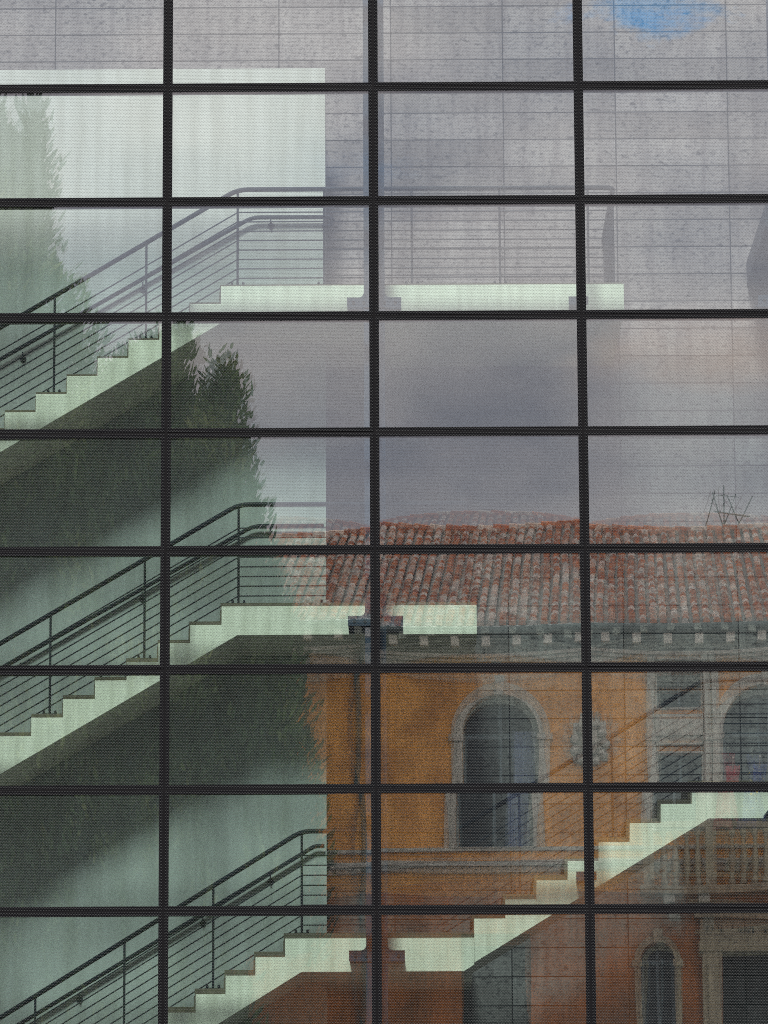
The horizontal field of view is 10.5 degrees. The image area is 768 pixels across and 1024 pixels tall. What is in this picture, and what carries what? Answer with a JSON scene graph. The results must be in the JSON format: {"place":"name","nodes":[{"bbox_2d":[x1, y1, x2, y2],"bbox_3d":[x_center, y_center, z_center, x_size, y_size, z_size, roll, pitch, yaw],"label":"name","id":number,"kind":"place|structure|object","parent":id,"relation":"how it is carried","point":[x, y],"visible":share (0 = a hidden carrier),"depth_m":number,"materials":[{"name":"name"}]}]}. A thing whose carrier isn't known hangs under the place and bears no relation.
{"place":"outdoors","nodes":[
{"label":"outdoors","id":0,"kind":"place"},
{"bbox_2d":[0,0,767,1023],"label":"stone wall","id":1,"kind":"structure","parent":0,"point":[480,768],"depth_m":42.70,"materials":[{"name":"grey stone"}]},
{"bbox_2d":[746,206,767,283],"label":"landing","id":2,"kind":"object","parent":1,"relation":"attached to","point":[759,260],"visible":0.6,"depth_m":42.10,"materials":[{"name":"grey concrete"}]},
{"label":"ground","id":3,"kind":"structure","parent":0,"visible":0},
{"bbox_2d":[0,68,326,1023],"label":"white wall","id":4,"kind":"structure","parent":3,"relation":"on","point":[214,824],"depth_m":41.50,"materials":[{"name":"paint"}]},
{"bbox_2d":[347,0,404,1023],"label":"steel column","id":5,"kind":"structure","parent":3,"relation":"on","point":[393,622],"depth_m":39.55,"materials":[{"name":"black metal"}]},
{"bbox_2d":[0,828,473,1023],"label":"stair flight","id":6,"kind":"object","parent":5,"relation":"attached to","point":[341,966],"visible":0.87,"depth_m":39.65,"materials":[{"name":"white paint"}]},
{"bbox_2d":[0,501,476,797],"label":"stair flight","id":7,"kind":"object","parent":5,"relation":"attached to","point":[185,651],"visible":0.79,"depth_m":40.28,"materials":[{"name":"white paint"}]},
{"bbox_2d":[0,185,623,484],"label":"stair flight","id":8,"kind":"object","parent":5,"relation":"attached to","point":[292,307],"visible":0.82,"depth_m":41.02,"materials":[{"name":"white paint"}]},
{"bbox_2d":[0,0,767,1023],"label":"glass curtain wall","id":9,"kind":"structure","parent":3,"relation":"on","point":[374,434],"depth_m":39.22,"materials":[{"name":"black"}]},
{"bbox_2d":[569,296,587,309],"bbox_3d":[1.877,-2.049,40.168,0.190,0.081,0.873,0,-11,0],"label":"wall bracket","id":10,"kind":"object","parent":9,"relation":"attached to","point":[571,302],"depth_m":40.21,"materials":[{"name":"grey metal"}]},
{"bbox_2d":[576,871,596,883],"bbox_3d":[1.902,3.412,39.114,0.190,0.083,0.873,0,-11,0],"label":"wall bracket","id":11,"kind":"object","parent":9,"relation":"attached to","point":[581,878],"depth_m":39.15,"materials":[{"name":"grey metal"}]},
{"bbox_2d":[755,0,767,817],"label":"steel column","id":12,"kind":"structure","parent":3,"relation":"on","point":[760,298],"depth_m":40.15,"materials":[{"name":"black metal"}]},
{"bbox_2d":[439,678,767,972],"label":"stair flight","id":13,"kind":"object","parent":12,"relation":"attached to","point":[704,832],"visible":0.81,"depth_m":39.82,"materials":[{"name":"white paint"}]}
]}

